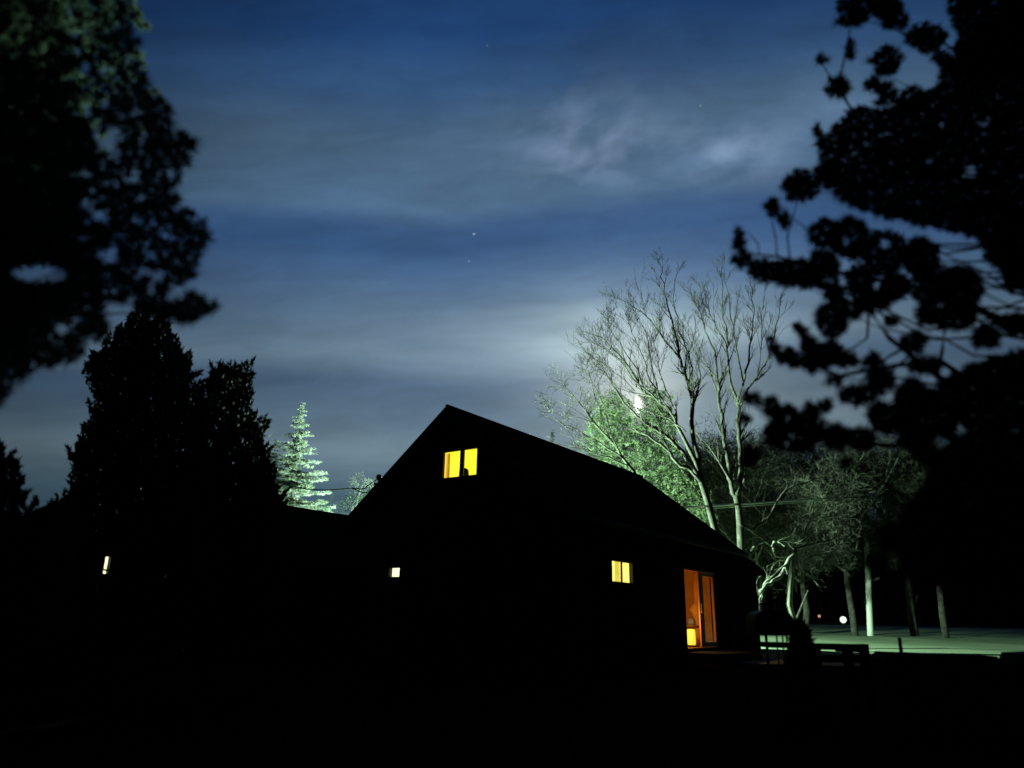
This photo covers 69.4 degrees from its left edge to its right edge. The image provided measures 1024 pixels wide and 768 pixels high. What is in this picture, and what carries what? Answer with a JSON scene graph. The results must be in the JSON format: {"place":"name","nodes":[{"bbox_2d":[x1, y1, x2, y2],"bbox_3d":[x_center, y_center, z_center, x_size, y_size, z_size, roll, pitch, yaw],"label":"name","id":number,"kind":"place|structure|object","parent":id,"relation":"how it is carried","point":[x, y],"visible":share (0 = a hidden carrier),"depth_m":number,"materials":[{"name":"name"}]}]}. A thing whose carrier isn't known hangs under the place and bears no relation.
{"place":"outdoors","nodes":[
{"label":"outdoors","id":0,"kind":"place"},
{"bbox_2d":[280,479,376,493],"bbox_3d":[-7.889,3.815,28.400,0.581,3.583,21.762,9,-19,-24],"label":"overhead cable","id":1,"kind":"object","parent":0,"point":[337,489],"visible":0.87,"depth_m":22.65,"materials":[{"name":"black rubber"}]},
{"bbox_2d":[0,656,1023,767],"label":"driveway","id":2,"kind":"structure","parent":0,"point":[326,712],"depth_m":10.10,"materials":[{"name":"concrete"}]},
{"bbox_2d":[759,602,771,697],"bbox_3d":[4.571,4.811,13.244,0.140,1.744,0.140,1,-18,0],"label":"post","id":3,"kind":"object","parent":2,"relation":"on","point":[763,606],"visible":0.6,"depth_m":13.20,"materials":[{"name":"paint"}]},
{"bbox_2d":[0,0,1023,525],"label":"sky","id":4,"kind":"structure","parent":0,"point":[408,204],"materials":[{"name":"blue"}]},
{"bbox_2d":[344,624,1023,665],"bbox_3d":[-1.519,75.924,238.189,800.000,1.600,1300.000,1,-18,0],"label":"ground","id":5,"kind":"structure","parent":0,"point":[994,641],"depth_m":36.57,"materials":[{"name":"green plant"}]},
{"bbox_2d":[0,437,88,661],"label":"shrub","id":6,"kind":"object","parent":5,"relation":"on","point":[30,587],"visible":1,"depth_m":8.63,"materials":[{"name":"green plant"}]},
{"bbox_2d":[0,0,226,408],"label":"pine tree","id":7,"kind":"object","parent":5,"relation":"on","point":[43,152],"visible":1,"depth_m":5.13,"materials":[{"name":"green plant"}]},
{"bbox_2d":[33,309,224,704],"bbox_3d":[-6.155,1.602,12.253,4.111,7.266,2.819,1,-18,0],"label":"cypress tree","id":8,"kind":"object","parent":5,"relation":"on","point":[144,415],"visible":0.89,"depth_m":11.28,"materials":[{"name":"green plant"}]},
{"bbox_2d":[0,496,361,686],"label":"side building","id":9,"kind":"structure","parent":5,"relation":"on","point":[320,584],"depth_m":17.47,"materials":[{"name":"black"}]},
{"bbox_2d":[103,556,111,573],"bbox_3d":[-7.899,3.484,14.210,0.470,0.540,0.330,-11,-21,34],"label":"window","id":10,"kind":"structure","parent":9,"relation":"in","point":[106,560],"depth_m":14.38,"materials":[{"name":"white glass"}]},
{"bbox_2d":[189,355,296,697],"bbox_3d":[-4.844,2.353,12.899,2.557,6.182,2.408,1,-18,0],"label":"cypress tree","id":11,"kind":"object","parent":5,"relation":"on","point":[252,505],"visible":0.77,"depth_m":12.15,"materials":[{"name":"green plant"}]},
{"bbox_2d":[266,440,288,492],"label":"spruce tree","id":12,"kind":"object","parent":5,"relation":"on","point":[274,456],"visible":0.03,"depth_m":35.46,"materials":[{"name":"green plant"}]},
{"bbox_2d":[273,402,335,512],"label":"spruce tree","id":13,"kind":"object","parent":5,"relation":"on","point":[294,473],"visible":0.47,"depth_m":33.12,"materials":[{"name":"green plant"}]},
{"bbox_2d":[318,497,341,511],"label":"tree","id":14,"kind":"object","parent":5,"relation":"on","point":[327,504],"visible":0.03,"depth_m":28.75,"materials":[{"name":"green plant"}]},
{"bbox_2d":[335,486,370,513],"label":"tree","id":15,"kind":"object","parent":5,"relation":"on","point":[342,503],"visible":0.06,"depth_m":26.70,"materials":[{"name":"green plant"}]},
{"bbox_2d":[333,472,373,512],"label":"tree","id":16,"kind":"object","parent":5,"relation":"on","point":[357,489],"visible":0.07,"depth_m":33.31,"materials":[{"name":"green plant"}]},
{"bbox_2d":[336,404,762,685],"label":"house","id":17,"kind":"structure","parent":5,"relation":"on","point":[515,554],"depth_m":16.56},
{"bbox_2d":[374,474,381,484],"bbox_3d":[-3.363,2.731,18.411,0.195,0.980,0.146,1,-18,0],"label":"service mast","id":18,"kind":"object","parent":17,"relation":"on","point":[378,477],"visible":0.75,"depth_m":18.48,"materials":[{"name":"metal"}]},
{"bbox_2d":[386,567,400,579],"bbox_3d":[-2.633,4.443,17.297,0.455,0.290,0.450,-11,-21,34],"label":"small window","id":19,"kind":"structure","parent":17,"relation":"in","point":[395,571],"depth_m":17.27,"materials":[{"name":"white glass"}]},
{"bbox_2d":[438,447,478,481],"bbox_3d":[-1.067,1.894,17.046,1.140,0.720,0.550,-11,-21,34],"label":"upper window","id":20,"kind":"structure","parent":17,"relation":"in","point":[454,462],"depth_m":17.23,"materials":[{"name":"yellow glass"}]},
{"bbox_2d":[464,468,468,475],"bbox_3d":[-1.021,2.199,17.046,0.340,0.480,0.340,-11,-21,34],"label":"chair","id":21,"kind":"object","parent":17,"relation":"on","point":[466,471],"visible":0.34,"depth_m":16.91,"materials":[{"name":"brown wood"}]},
{"bbox_2d":[611,560,635,586],"bbox_3d":[2.340,4.290,16.748,0.470,0.530,1.130,-11,-21,34],"label":"lower window","id":22,"kind":"structure","parent":17,"relation":"in","point":[620,569],"depth_m":16.95,"materials":[{"name":"yellow glass"}]},
{"bbox_2d":[687,629,695,646],"bbox_3d":[4.945,6.996,20.405,0.240,0.459,0.240,1,-18,0],"label":"table lamp","id":23,"kind":"object","parent":17,"relation":"in","point":[691,638],"visible":0.93,"depth_m":20.32,"materials":[{"name":"yellow"}]},
{"bbox_2d":[684,568,718,649],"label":"glass door","id":24,"kind":"structure","parent":17,"relation":"in","point":[697,587],"depth_m":21.51,"materials":[{"name":"orange glass"}]},
{"bbox_2d":[550,429,555,443],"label":"spruce tree","id":25,"kind":"object","parent":5,"relation":"on","point":[552,439],"visible":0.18,"depth_m":45.09,"materials":[{"name":"green plant"}]},
{"bbox_2d":[533,342,635,472],"bbox_3d":[2.575,3.552,25.811,4.420,10.999,2.959,5,-18,-13],"label":"bare tree","id":26,"kind":"object","parent":5,"relation":"on","point":[610,439],"visible":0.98,"depth_m":26.81,"materials":[{"name":"brown plant"}]},
{"bbox_2d":[556,246,719,532],"bbox_3d":[4.690,1.701,27.652,6.224,15.673,3.191,1,-18,0],"label":"bare tree","id":27,"kind":"object","parent":5,"relation":"on","point":[694,469],"visible":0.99,"depth_m":28.41,"materials":[{"name":"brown plant"}]},
{"bbox_2d":[577,384,720,529],"bbox_3d":[6.487,5.596,37.033,9.246,13.684,7.468,1,-18,0],"label":"evergreen tree","id":28,"kind":"object","parent":5,"relation":"on","point":[661,458],"visible":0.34,"depth_m":36.01,"materials":[{"name":"green plant"}]},
{"bbox_2d":[666,437,780,586],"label":"broadleaf tree","id":29,"kind":"object","parent":5,"relation":"on","point":[725,511],"visible":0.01,"depth_m":46.68,"materials":[{"name":"green plant"}]},
{"bbox_2d":[674,251,815,551],"bbox_3d":[9.197,1.983,29.250,5.706,16.215,2.540,1,-18,0],"label":"bare tree","id":30,"kind":"object","parent":5,"relation":"on","point":[735,492],"visible":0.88,"depth_m":29.87,"materials":[{"name":"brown plant"}]},
{"bbox_2d":[727,553,766,650],"bbox_3d":[6.333,7.233,23.697,3.100,3.300,2.270,-11,-21,34],"label":"lean to","id":31,"kind":"object","parent":5,"relation":"on","point":[743,573],"visible":0.21,"depth_m":22.79,"materials":[{"name":"black"}]},
{"bbox_2d":[659,422,835,610],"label":"broadleaf tree","id":32,"kind":"object","parent":5,"relation":"on","point":[778,467],"visible":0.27,"depth_m":42.12,"materials":[{"name":"green plant"}]},
{"bbox_2d":[745,610,793,696],"bbox_3d":[3.880,4.213,10.992,0.596,1.622,0.453,1,-18,0],"label":"barbecue grill","id":33,"kind":"object","parent":5,"relation":"on","point":[771,622],"visible":0.56,"depth_m":10.98,"materials":[{"name":"metal"}]},
{"bbox_2d":[666,413,892,625],"bbox_3d":[17.169,7.901,41.355,18.674,12.215,11.940,6,-18,-14],"label":"broadleaf tree","id":34,"kind":"object","parent":5,"relation":"on","point":[807,487],"visible":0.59,"depth_m":39.84,"materials":[{"name":"green plant"}]},
{"bbox_2d":[738,480,853,619],"bbox_3d":[10.077,6.305,25.700,4.012,5.943,0.988,-1,-18,7],"label":"fruit tree","id":35,"kind":"object","parent":5,"relation":"on","point":[793,556],"visible":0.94,"depth_m":25.79,"materials":[{"name":"plant"}]},
{"bbox_2d":[796,590,808,618],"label":"sapling","id":36,"kind":"object","parent":5,"relation":"on","point":[799,611],"visible":0.48,"depth_m":28.77,"materials":[{"name":"grey plant"}]},
{"bbox_2d":[773,617,843,742],"bbox_3d":[3.976,4.011,10.108,0.928,1.624,0.934,1,-18,0],"label":"conical shrub","id":37,"kind":"object","parent":5,"relation":"on","point":[810,712],"visible":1,"depth_m":9.88,"materials":[{"name":"green plant"}]},
{"bbox_2d":[720,422,928,635],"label":"broadleaf tree","id":38,"kind":"object","parent":5,"relation":"on","point":[850,602],"visible":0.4,"depth_m":41.27,"materials":[{"name":"green plant"}]},
{"bbox_2d":[840,617,845,624],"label":"distant lamp","id":39,"kind":"object","parent":5,"relation":"on","point":[842,619],"visible":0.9,"depth_m":68.61,"materials":[{"name":"white"}]},
{"bbox_2d":[813,643,876,714],"bbox_3d":[5.510,4.715,11.665,2.096,1.168,0.260,1,-18,0],"label":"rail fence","id":40,"kind":"object","parent":5,"relation":"on","point":[847,658],"visible":0.57,"depth_m":11.75,"materials":[{"name":"brown wood"}]},
{"bbox_2d":[863,495,879,635],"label":"utility pole","id":41,"kind":"object","parent":5,"relation":"on","point":[868,603],"visible":0.69,"depth_m":43.17,"materials":[{"name":"grey wood"}]},
{"bbox_2d":[683,497,863,510],"bbox_3d":[13.263,5.520,34.645,1.214,3.913,25.486,-14,-23,39],"label":"overhead cable","id":42,"kind":"object","parent":41,"relation":"attached to","point":[717,505],"visible":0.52,"depth_m":29.91,"materials":[{"name":"black rubber"}]},
{"bbox_2d":[727,0,1023,599],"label":"pine tree","id":43,"kind":"object","parent":5,"relation":"on","point":[975,542],"visible":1,"depth_m":5.71,"materials":[{"name":"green plant"}]},
{"bbox_2d":[734,531,1023,627],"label":"wood","id":44,"kind":"object","parent":5,"relation":"on","point":[827,602],"visible":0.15,"depth_m":79.58,"materials":[{"name":"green plant"}]},
{"bbox_2d":[809,425,954,635],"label":"broadleaf tree","id":45,"kind":"object","parent":5,"relation":"on","point":[913,627],"visible":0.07,"depth_m":44.17,"materials":[{"name":"green plant"}]},
{"bbox_2d":[906,595,918,619],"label":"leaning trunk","id":46,"kind":"object","parent":45,"relation":"attached to","point":[915,601],"visible":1,"depth_m":44.20,"materials":[{"name":"black plant"}]},
{"bbox_2d":[897,637,902,651],"bbox_3d":[5.949,4.527,11.193,0.052,1.312,0.052,8,-19,-21],"label":"garden stake","id":47,"kind":"object","parent":5,"relation":"on","point":[900,644],"visible":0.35,"depth_m":11.34,"materials":[{"name":"brown wood"}]},
{"bbox_2d":[848,437,972,637],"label":"broadleaf tree","id":48,"kind":"object","parent":5,"relation":"on","point":[942,614],"visible":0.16,"depth_m":42.26,"materials":[{"name":"green plant"}]},
{"bbox_2d":[870,651,1023,737],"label":"wall","id":49,"kind":"structure","parent":5,"relation":"on","point":[946,694],"depth_m":10.23,"materials":[{"name":"stone"}]},
{"bbox_2d":[687,618,695,624],"bbox_3d":[5.217,6.922,21.552,0.260,0.200,0.260,1,-18,0],"label":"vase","id":50,"kind":"object","parent":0,"point":[690,621],"visible":0.86,"depth_m":21.47,"materials":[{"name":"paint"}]}
]}

